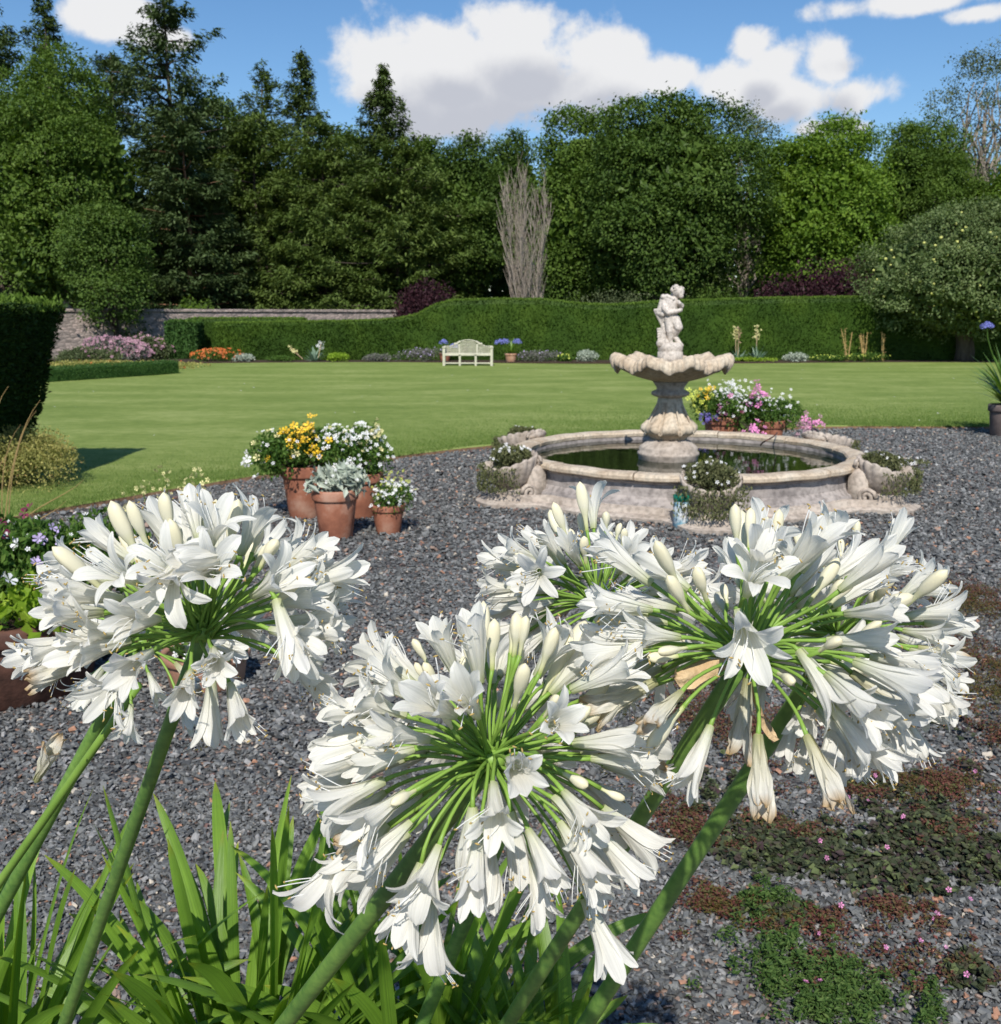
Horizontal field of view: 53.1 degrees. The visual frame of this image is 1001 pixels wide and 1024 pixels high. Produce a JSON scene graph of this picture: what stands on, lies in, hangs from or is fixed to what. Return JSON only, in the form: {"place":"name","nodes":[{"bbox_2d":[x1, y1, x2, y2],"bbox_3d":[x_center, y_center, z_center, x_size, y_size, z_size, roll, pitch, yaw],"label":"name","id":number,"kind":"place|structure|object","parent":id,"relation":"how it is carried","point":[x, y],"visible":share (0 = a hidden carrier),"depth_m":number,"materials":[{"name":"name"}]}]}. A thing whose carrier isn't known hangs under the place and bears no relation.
{"place":"outdoors","nodes":[
{"label":"outdoors","id":0,"kind":"place"},
{"bbox_2d":[0,362,1000,521],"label":"lawn","id":1,"kind":"structure","parent":0,"point":[168,408],"depth_m":18.08,"materials":[{"name":"green plant"}]},
{"bbox_2d":[0,288,68,478],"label":"yew topiary","id":2,"kind":"object","parent":1,"relation":"on","point":[28,335],"visible":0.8,"depth_m":9.23,"materials":[{"name":"green plant"}]},
{"bbox_2d":[0,424,85,495],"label":"golden shrub","id":3,"kind":"object","parent":1,"relation":"on","point":[37,449],"visible":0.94,"depth_m":9.07,"materials":[{"name":"yellow plant"}]},
{"bbox_2d":[51,344,126,362],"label":"grey shrub","id":4,"kind":"object","parent":1,"relation":"on","point":[82,354],"visible":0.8,"depth_m":29.62,"materials":[{"name":"green plant"}]},
{"bbox_2d":[48,359,179,381],"bbox_3d":[-10.078,-3.331,23.865,0.616,0.448,6.323,5,12,26],"label":"box edging","id":5,"kind":"object","parent":1,"relation":"on","point":[128,368],"visible":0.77,"depth_m":24.60,"materials":[{"name":"green plant"}]},
{"bbox_2d":[50,359,210,369],"bbox_3d":[-10.948,-4.194,28.726,5.133,0.420,1.159,0,11,0],"label":"flower bed","id":6,"kind":"object","parent":1,"relation":"on","point":[94,361],"visible":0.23,"depth_m":28.59,"materials":[{"name":"green plant"}]},
{"bbox_2d":[442,339,492,365],"bbox_3d":[-0.989,-4.839,30.407,1.540,0.781,0.560,0,11,0],"label":"garden bench","id":7,"kind":"object","parent":1,"relation":"on","point":[459,354],"visible":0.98,"depth_m":30.23,"materials":[{"name":"white wood"}]},
{"bbox_2d":[843,189,1000,360],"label":"apple tree","id":8,"kind":"object","parent":1,"relation":"on","point":[940,271],"visible":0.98,"depth_m":31.14,"materials":[{"name":"green plant"}]},
{"bbox_2d":[0,429,1000,1023],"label":"gravel path","id":9,"kind":"structure","parent":0,"point":[534,821],"depth_m":3.54,"materials":[{"name":"grey gravel"}]},
{"bbox_2d":[0,387,81,518],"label":"dry grass","id":10,"kind":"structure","parent":9,"relation":"on","point":[13,465],"depth_m":5.76,"materials":[{"name":"plant"}]},
{"bbox_2d":[33,732,66,782],"bbox_3d":[-0.357,0.197,0.789,0.032,0.042,0.021,0,11,0],"label":"fallen floret","id":11,"kind":"object","parent":9,"relation":"on","point":[51,748],"visible":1,"depth_m":0.79,"materials":[{"name":"white plant"}]},
{"bbox_2d":[0,584,103,710],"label":"flower pot","id":12,"kind":"object","parent":9,"relation":"on","point":[14,694],"visible":0.16,"depth_m":4.09,"materials":[{"name":"ceramic"}]},
{"bbox_2d":[0,564,70,638],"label":"lime foliage plant","id":13,"kind":"object","parent":12,"relation":"in","point":[24,600],"visible":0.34,"depth_m":3.99,"materials":[{"name":"green plant"}]},
{"bbox_2d":[0,503,152,628],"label":"petunia plant","id":14,"kind":"object","parent":12,"relation":"on","point":[25,545],"visible":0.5,"depth_m":4.17,"materials":[{"name":"green plant"}]},
{"bbox_2d":[159,643,250,692],"bbox_3d":[-1.298,0.680,4.420,0.388,0.151,0.388,0,11,0],"label":"flower pot","id":15,"kind":"object","parent":9,"relation":"on","point":[240,668],"visible":0.27,"depth_m":4.32,"materials":[{"name":"ceramic"}]},
{"bbox_2d":[121,465,210,511],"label":"cream flower stalks","id":16,"kind":"object","parent":15,"relation":"in","point":[160,488],"visible":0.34,"depth_m":4.30,"materials":[{"name":"beige plant"}]},
{"bbox_2d":[280,461,325,518],"bbox_3d":[-1.563,-0.172,8.027,0.388,0.421,0.388,0,11,0],"label":"flower pot","id":17,"kind":"object","parent":9,"relation":"on","point":[300,504],"visible":0.42,"depth_m":7.89,"materials":[{"name":"ceramic"}]},
{"bbox_2d":[241,413,345,480],"bbox_3d":[-1.587,-0.529,7.884,0.868,0.526,0.661,0,11,0],"label":"pansy plant","id":18,"kind":"object","parent":17,"relation":"on","point":[295,445],"visible":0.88,"depth_m":7.79,"materials":[{"name":"yellow plant"}]},
{"bbox_2d":[311,486,358,539],"bbox_3d":[-1.199,0.006,7.279,0.337,0.360,0.337,0,11,0],"label":"flower pot","id":19,"kind":"object","parent":9,"relation":"on","point":[335,513],"visible":0.74,"depth_m":7.16,"materials":[{"name":"ceramic"}]},
{"bbox_2d":[304,459,369,497],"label":"silver plant","id":20,"kind":"object","parent":19,"relation":"in","point":[341,476],"visible":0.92,"depth_m":7.14,"materials":[{"name":"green plant"}]},
{"bbox_2d":[352,469,383,518],"bbox_3d":[-1.121,-0.143,8.033,0.367,0.360,0.367,0,11,0],"label":"flower pot","id":21,"kind":"object","parent":9,"relation":"on","point":[363,504],"visible":0.3,"depth_m":7.91,"materials":[{"name":"ceramic"}]},
{"bbox_2d":[310,421,397,482],"bbox_3d":[-1.166,-0.466,7.930,0.640,0.502,0.562,-9,14,-39],"label":"white bedding","id":22,"kind":"object","parent":21,"relation":"on","point":[351,439],"visible":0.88,"depth_m":7.83,"materials":[{"name":"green plant"}]},
{"bbox_2d":[371,501,404,534],"bbox_3d":[-0.833,0.048,7.432,0.255,0.220,0.255,0,11,0],"label":"flower pot","id":23,"kind":"object","parent":9,"relation":"on","point":[390,522],"visible":0.78,"depth_m":7.35,"materials":[{"name":"ceramic"}]},
{"bbox_2d":[369,469,416,514],"bbox_3d":[-0.795,-0.145,7.399,0.367,0.362,0.385,0,11,0],"label":"white bedding","id":24,"kind":"object","parent":23,"relation":"in","point":[396,492],"visible":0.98,"depth_m":7.34,"materials":[{"name":"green plant"}]},
{"bbox_2d":[476,284,920,535],"bbox_3d":[1.719,-1.140,9.252,3.867,1.882,4.236,0,11,0],"label":"fountain","id":25,"kind":"object","parent":9,"relation":"on","point":[849,484],"visible":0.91,"depth_m":8.40,"materials":[{"name":"stone"}]},
{"bbox_2d":[476,442,531,494],"bbox_3d":[0.038,-0.384,8.526,0.507,0.406,0.548,0,11,0],"label":"trailing plant","id":26,"kind":"object","parent":25,"relation":"in","point":[505,455],"visible":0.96,"depth_m":8.41,"materials":[{"name":"green plant"}]},
{"bbox_2d":[491,425,535,450],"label":"trailing plant","id":27,"kind":"object","parent":25,"relation":"in","point":[516,429],"visible":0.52,"depth_m":10.30,"materials":[{"name":"green plant"}]},
{"bbox_2d":[673,493,689,527],"bbox_3d":[1.368,-0.007,7.573,0.134,0.253,0.134,0,11,0],"label":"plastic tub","id":28,"kind":"object","parent":25,"relation":"on","point":[678,520],"visible":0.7,"depth_m":7.52,"materials":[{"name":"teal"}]},
{"bbox_2d":[537,440,842,473],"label":"water","id":29,"kind":"structure","parent":25,"relation":"in","point":[747,458],"depth_m":9.46,"materials":[{"name":"green liquid"}]},
{"bbox_2d":[670,456,752,520],"bbox_3d":[1.596,-0.184,7.531,0.563,0.445,0.513,6,13,27],"label":"trailing plant","id":30,"kind":"object","parent":25,"relation":"in","point":[711,474],"visible":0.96,"depth_m":7.43,"materials":[{"name":"green plant"}]},
{"bbox_2d":[861,449,923,496],"bbox_3d":[3.245,-0.332,8.268,0.504,0.360,0.507,0,11,0],"label":"trailing plant","id":31,"kind":"object","parent":25,"relation":"in","point":[892,462],"visible":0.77,"depth_m":8.20,"materials":[{"name":"green plant"}]},
{"bbox_2d":[703,415,740,431],"bbox_3d":[2.568,-0.899,11.647,0.428,0.441,0.428,0,11,0],"label":"flower pot","id":32,"kind":"object","parent":9,"relation":"on","point":[714,425],"visible":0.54,"depth_m":11.45,"materials":[{"name":"ceramic"}]},
{"bbox_2d":[685,378,752,424],"bbox_3d":[2.554,-1.278,11.526,0.691,0.540,0.674,8,14,35],"label":"mixed bedding","id":33,"kind":"object","parent":32,"relation":"on","point":[710,403],"visible":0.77,"depth_m":11.44,"materials":[{"name":"multicoloured plant"}]},
{"bbox_2d":[756,419,784,435],"bbox_3d":[3.093,-0.860,11.553,0.357,0.400,0.357,0,11,0],"label":"flower pot","id":34,"kind":"object","parent":9,"relation":"on","point":[773,431],"visible":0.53,"depth_m":11.39,"materials":[{"name":"ceramic"}]},
{"bbox_2d":[719,379,778,433],"bbox_3d":[2.819,-1.188,11.404,0.606,0.659,0.708,8,14,34],"label":"petunia plant","id":35,"kind":"object","parent":34,"relation":"in","point":[740,407],"visible":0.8,"depth_m":11.32,"materials":[{"name":"pink plant"}]},
{"bbox_2d":[747,388,825,437],"bbox_3d":[3.239,-1.133,11.490,0.895,0.587,0.659,0,11,0],"label":"petunia plant","id":36,"kind":"object","parent":34,"relation":"in","point":[782,410],"visible":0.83,"depth_m":11.40,"materials":[{"name":"pink plant"}]},
{"bbox_2d":[638,572,1000,1001],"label":"red sedum","id":37,"kind":"object","parent":9,"relation":"on","point":[897,906],"visible":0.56,"depth_m":3.10,"materials":[{"name":"red plant"}]},
{"bbox_2d":[685,870,953,1023],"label":"green cover","id":38,"kind":"object","parent":9,"relation":"on","point":[839,989],"visible":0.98,"depth_m":2.39,"materials":[{"name":"green plant"}]},
{"bbox_2d":[646,680,1000,992],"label":"dark cover","id":39,"kind":"object","parent":9,"relation":"on","point":[889,864],"visible":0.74,"depth_m":2.98,"materials":[{"name":"plant"}]},
{"bbox_2d":[803,769,1000,980],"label":"tiny pink flowers","id":40,"kind":"object","parent":39,"relation":"on","point":[820,840],"visible":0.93,"depth_m":2.70,"materials":[{"name":"pink plant"}]},
{"bbox_2d":[694,584,1000,938],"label":"olive cover","id":41,"kind":"object","parent":9,"relation":"on","point":[899,775],"visible":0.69,"depth_m":3.49,"materials":[{"name":"green plant"}]},
{"bbox_2d":[988,403,1000,435],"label":"flower pot","id":42,"kind":"object","parent":9,"relation":"on","point":[994,409],"visible":0.98,"depth_m":13.24,"materials":[{"name":"ceramic"}]},
{"bbox_2d":[959,321,1000,401],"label":"blue agapanthus","id":43,"kind":"object","parent":42,"relation":"in","point":[995,385],"visible":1,"depth_m":13.25,"materials":[{"name":"green plant"}]},
{"bbox_3d":[-0.380,1.102,1.370,1.480,0.505,0.420,0,11,0],"label":"planter trough","id":44,"kind":"object","parent":9,"relation":"on","visible":0},
{"bbox_2d":[0,682,141,888],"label":"young flower stalk","id":45,"kind":"object","parent":44,"relation":"on","point":[46,815],"visible":0.88,"depth_m":0.87,"materials":[{"name":"green plant"}]},
{"bbox_2d":[0,578,249,922],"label":"agapanthus flower","id":46,"kind":"object","parent":44,"relation":"on","point":[23,866],"visible":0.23,"depth_m":0.84,"materials":[{"name":"white plant"}]},
{"bbox_2d":[0,790,274,1023],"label":"agapanthus clump","id":47,"kind":"object","parent":44,"relation":"on","point":[13,981],"visible":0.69,"depth_m":1.34,"materials":[{"name":"green plant"}]},
{"bbox_2d":[0,483,370,1023],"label":"agapanthus flower","id":48,"kind":"object","parent":44,"relation":"in","point":[201,543],"visible":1,"depth_m":0.56,"materials":[{"name":"white plant"}]},
{"bbox_2d":[0,775,546,1023],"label":"agapanthus clump","id":49,"kind":"object","parent":44,"relation":"on","point":[272,948],"visible":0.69,"depth_m":1.36,"materials":[{"name":"green plant"}]},
{"bbox_2d":[103,811,652,1023],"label":"agapanthus clump","id":50,"kind":"object","parent":44,"relation":"on","point":[323,940],"visible":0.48,"depth_m":1.32,"materials":[{"name":"green plant"}]},
{"bbox_2d":[332,884,594,1023],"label":"agapanthus clump","id":51,"kind":"object","parent":44,"relation":"on","point":[540,942],"visible":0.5,"depth_m":1.38,"materials":[{"name":"green plant"}]},
{"bbox_2d":[272,600,679,1023],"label":"agapanthus flower","id":52,"kind":"object","parent":44,"relation":"on","point":[370,836],"visible":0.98,"depth_m":0.54,"materials":[{"name":"white plant"}]},
{"bbox_2d":[415,480,724,1023],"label":"agapanthus flower","id":53,"kind":"object","parent":44,"relation":"on","point":[529,574],"visible":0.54,"depth_m":0.81,"materials":[{"name":"white plant"}]},
{"bbox_2d":[499,497,944,1023],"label":"agapanthus flower","id":54,"kind":"object","parent":44,"relation":"in","point":[763,649],"visible":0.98,"depth_m":0.55,"materials":[{"name":"white plant"}]},
{"bbox_2d":[576,507,979,1023],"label":"agapanthus flower","id":55,"kind":"object","parent":44,"relation":"on","point":[943,619],"visible":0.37,"depth_m":0.69,"materials":[{"name":"white plant"}]},
{"bbox_2d":[0,0,1000,290],"label":"sky","id":56,"kind":"structure","parent":0,"point":[489,66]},
{"bbox_2d":[50,359,998,363],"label":"flower bed soil","id":57,"kind":"structure","parent":0,"point":[520,361],"depth_m":32.34,"materials":[{"name":"brown soil"}]},
{"bbox_2d":[80,334,154,360],"bbox_3d":[-12.470,-5.273,32.514,2.489,0.992,1.157,0,11,0],"label":"pink phlox","id":58,"kind":"object","parent":57,"relation":"on","point":[128,348],"visible":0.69,"depth_m":32.31,"materials":[{"name":"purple plant"}]},
{"bbox_2d":[121,333,175,359],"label":"rose bush","id":59,"kind":"object","parent":57,"relation":"on","point":[147,339],"visible":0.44,"depth_m":33.64,"materials":[{"name":"pink plant"}]},
{"bbox_2d":[189,347,241,361],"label":"orange flowers","id":60,"kind":"object","parent":57,"relation":"on","point":[214,353],"visible":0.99,"depth_m":32.40,"materials":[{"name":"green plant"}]},
{"bbox_2d":[288,341,324,360],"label":"yucca","id":61,"kind":"object","parent":57,"relation":"on","point":[313,355],"visible":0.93,"depth_m":32.58,"materials":[{"name":"green plant"}]},
{"bbox_2d":[392,347,446,360],"bbox_3d":[-2.625,-5.117,32.575,1.793,0.508,0.677,0,11,0],"label":"lavender mound","id":62,"kind":"object","parent":57,"relation":"on","point":[422,352],"visible":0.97,"depth_m":32.51,"materials":[{"name":"grey plant"}]},
{"bbox_2d":[505,353,516,361],"bbox_3d":[0.336,-4.958,32.251,0.408,0.301,0.408,0,11,0],"label":"flower pot","id":63,"kind":"object","parent":57,"relation":"on","point":[510,357],"visible":0.99,"depth_m":32.12,"materials":[{"name":"ceramic"}]},
{"bbox_2d":[494,337,521,353],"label":"blue agapanthus","id":64,"kind":"object","parent":63,"relation":"in","point":[511,349],"visible":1,"depth_m":32.12,"materials":[{"name":"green plant"}]},
{"bbox_2d":[517,350,561,361],"bbox_3d":[1.277,-5.074,32.539,1.661,0.438,0.796,0,11,0],"label":"lavender mound","id":65,"kind":"object","parent":57,"relation":"on","point":[539,355],"visible":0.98,"depth_m":32.40,"materials":[{"name":"grey plant"}]},
{"bbox_2d":[212,295,1000,359],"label":"yew hedge","id":66,"kind":"object","parent":57,"relation":"on","point":[810,325],"visible":0.78,"depth_m":33.20,"materials":[{"name":"green plant"}]},
{"bbox_2d":[811,354,849,361],"bbox_3d":[10.708,-5.006,32.560,1.183,0.296,0.779,0,11,0],"label":"green mound","id":67,"kind":"object","parent":57,"relation":"on","point":[830,358],"visible":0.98,"depth_m":32.37,"materials":[{"name":"green plant"}]},
{"bbox_2d":[844,351,888,361],"bbox_3d":[11.726,-5.034,32.547,1.732,0.392,0.814,0,11,0],"label":"green mound","id":68,"kind":"object","parent":57,"relation":"on","point":[867,356],"visible":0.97,"depth_m":32.37,"materials":[{"name":"green plant"}]},
{"label":"ground","id":69,"kind":"structure","parent":0,"visible":0},
{"bbox_2d":[0,7,92,308],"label":"pine tree","id":70,"kind":"object","parent":69,"relation":"on","point":[7,54],"visible":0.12,"depth_m":46.85,"materials":[{"name":"green plant"}]},
{"bbox_2d":[26,0,115,290],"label":"larch tree","id":71,"kind":"object","parent":69,"relation":"on","point":[51,27],"visible":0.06,"depth_m":53.82,"materials":[{"name":"green plant"}]},
{"bbox_2d":[0,26,182,308],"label":"broadleaf tree","id":72,"kind":"object","parent":69,"relation":"on","point":[54,154],"visible":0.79,"depth_m":42.10,"materials":[{"name":"green plant"}]},
{"bbox_2d":[43,197,169,353],"bbox_3d":[-14.151,-8.464,36.311,4.187,5.834,4.551,0,11,0],"label":"broadleaf tree","id":73,"kind":"object","parent":69,"relation":"on","point":[99,261],"visible":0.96,"depth_m":35.60,"materials":[{"name":"green plant"}]},
{"bbox_2d":[46,48,168,308],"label":"pine tree","id":74,"kind":"object","parent":69,"relation":"on","point":[104,63],"visible":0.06,"depth_m":52.35,"materials":[{"name":"green plant"}]},
{"bbox_2d":[1,0,309,308],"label":"fir tree","id":75,"kind":"object","parent":69,"relation":"on","point":[158,46],"visible":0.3,"depth_m":48.94,"materials":[{"name":"green plant"}]},
{"bbox_2d":[94,97,262,308],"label":"pine tree","id":76,"kind":"object","parent":69,"relation":"on","point":[175,191],"visible":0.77,"depth_m":44.86,"materials":[{"name":"green plant"}]},
{"bbox_2d":[163,318,205,358],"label":"leafy hedge","id":77,"kind":"object","parent":69,"relation":"on","point":[185,338],"visible":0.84,"depth_m":34.03,"materials":[{"name":"green plant"}]},
{"bbox_2d":[51,309,400,358],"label":"garden wall","id":78,"kind":"structure","parent":69,"relation":"on","point":[73,332],"depth_m":37.90,"materials":[{"name":"grey stone"}]},
{"bbox_2d":[183,77,269,272],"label":"broadleaf tree","id":79,"kind":"object","parent":69,"relation":"on","point":[199,98],"visible":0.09,"depth_m":52.80,"materials":[{"name":"green plant"}]},
{"bbox_2d":[187,316,306,358],"bbox_3d":[-9.038,-6.277,35.962,4.130,1.557,1.199,0,11,0],"label":"yew hedge","id":80,"kind":"object","parent":69,"relation":"on","point":[208,328],"visible":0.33,"depth_m":35.44,"materials":[{"name":"green plant"}]},
{"bbox_2d":[154,108,350,309],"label":"cypress tree","id":81,"kind":"object","parent":69,"relation":"on","point":[265,154],"visible":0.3,"depth_m":48.80,"materials":[{"name":"green plant"}]},
{"bbox_2d":[231,58,305,241],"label":"larch tree","id":82,"kind":"object","parent":69,"relation":"on","point":[267,88],"visible":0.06,"depth_m":56.29,"materials":[{"name":"green plant"}]},
{"bbox_2d":[265,46,330,244],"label":"spruce tree","id":83,"kind":"object","parent":69,"relation":"on","point":[299,103],"visible":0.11,"depth_m":56.04,"materials":[{"name":"green plant"}]},
{"bbox_2d":[232,112,401,309],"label":"hemlock tree","id":84,"kind":"object","parent":69,"relation":"on","point":[324,217],"visible":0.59,"depth_m":46.89,"materials":[{"name":"green plant"}]},
{"bbox_2d":[297,121,376,251],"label":"broadleaf tree","id":85,"kind":"object","parent":69,"relation":"on","point":[356,132],"visible":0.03,"depth_m":54.47,"materials":[{"name":"green plant"}]},
{"bbox_2d":[319,63,425,302],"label":"spruce tree","id":86,"kind":"object","parent":69,"relation":"on","point":[380,96],"visible":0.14,"depth_m":52.48,"materials":[{"name":"green plant"}]},
{"bbox_2d":[297,130,496,317],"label":"hemlock tree","id":87,"kind":"object","parent":69,"relation":"on","point":[397,184],"visible":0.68,"depth_m":45.75,"materials":[{"name":"green plant"}]},
{"bbox_2d":[386,133,448,211],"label":"broadleaf tree","id":88,"kind":"object","parent":69,"relation":"on","point":[426,142],"visible":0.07,"depth_m":53.79,"materials":[{"name":"green plant"}]},
{"bbox_2d":[391,276,456,316],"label":"purple shrub","id":89,"kind":"object","parent":69,"relation":"on","point":[418,299],"visible":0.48,"depth_m":37.84,"materials":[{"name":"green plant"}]},
{"bbox_2d":[3,236,870,308],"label":"undergrowth","id":90,"kind":"object","parent":69,"relation":"on","point":[496,290],"visible":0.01,"depth_m":53.38,"materials":[{"name":"green plant"}]},
{"bbox_2d":[406,128,516,297],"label":"broadleaf tree","id":91,"kind":"object","parent":69,"relation":"on","point":[473,183],"visible":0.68,"depth_m":47.78,"materials":[{"name":"green plant"}]},
{"bbox_2d":[477,126,545,292],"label":"broadleaf tree","id":92,"kind":"object","parent":69,"relation":"on","point":[509,157],"visible":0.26,"depth_m":54.56,"materials":[{"name":"green plant"}]},
{"bbox_2d":[496,152,553,297],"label":"dead poplar","id":93,"kind":"object","parent":69,"relation":"on","point":[523,286],"visible":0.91,"depth_m":40.42,"materials":[{"name":"grey plant"}]},
{"bbox_2d":[502,99,630,302],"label":"broadleaf tree","id":94,"kind":"object","parent":69,"relation":"on","point":[564,244],"visible":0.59,"depth_m":44.92,"materials":[{"name":"green plant"}]},
{"bbox_2d":[567,287,631,303],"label":"shrub","id":95,"kind":"object","parent":69,"relation":"on","point":[600,294],"visible":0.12,"depth_m":35.55,"materials":[{"name":"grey plant"}]},
{"bbox_2d":[557,81,795,303],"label":"chestnut tree","id":96,"kind":"object","parent":69,"relation":"on","point":[672,219],"visible":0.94,"depth_m":41.96,"materials":[{"name":"green plant"}]},
{"bbox_2d":[703,96,792,296],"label":"broadleaf tree","id":97,"kind":"object","parent":69,"relation":"on","point":[758,126],"visible":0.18,"depth_m":51.32,"materials":[{"name":"green plant"}]},
{"bbox_2d":[750,255,874,297],"bbox_3d":[11.815,-7.705,37.647,5.641,3.820,2.536,0,11,0],"label":"purple shrub","id":98,"kind":"object","parent":69,"relation":"on","point":[832,288],"visible":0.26,"depth_m":37.31,"materials":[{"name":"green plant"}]},
{"bbox_2d":[740,108,911,294],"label":"maple tree","id":99,"kind":"object","parent":69,"relation":"on","point":[837,199],"visible":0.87,"depth_m":42.42,"materials":[{"name":"green plant"}]},
{"bbox_2d":[860,108,995,295],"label":"broadleaf tree","id":100,"kind":"object","parent":69,"relation":"on","point":[914,152],"visible":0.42,"depth_m":48.24,"materials":[{"name":"green plant"}]},
{"bbox_2d":[894,147,979,236],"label":"birch tree","id":101,"kind":"object","parent":69,"relation":"on","point":[941,186],"visible":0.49,"depth_m":47.22,"materials":[{"name":"green plant"}]},
{"bbox_2d":[915,35,1000,192],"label":"ash tree","id":102,"kind":"object","parent":69,"relation":"on","point":[984,161],"visible":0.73,"depth_m":52.59,"materials":[{"name":"grey plant"}]},
{"bbox_2d":[965,152,1000,206],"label":"broadleaf tree","id":103,"kind":"object","parent":69,"relation":"on","point":[996,186],"visible":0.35,"depth_m":47.93,"materials":[{"name":"green plant"}]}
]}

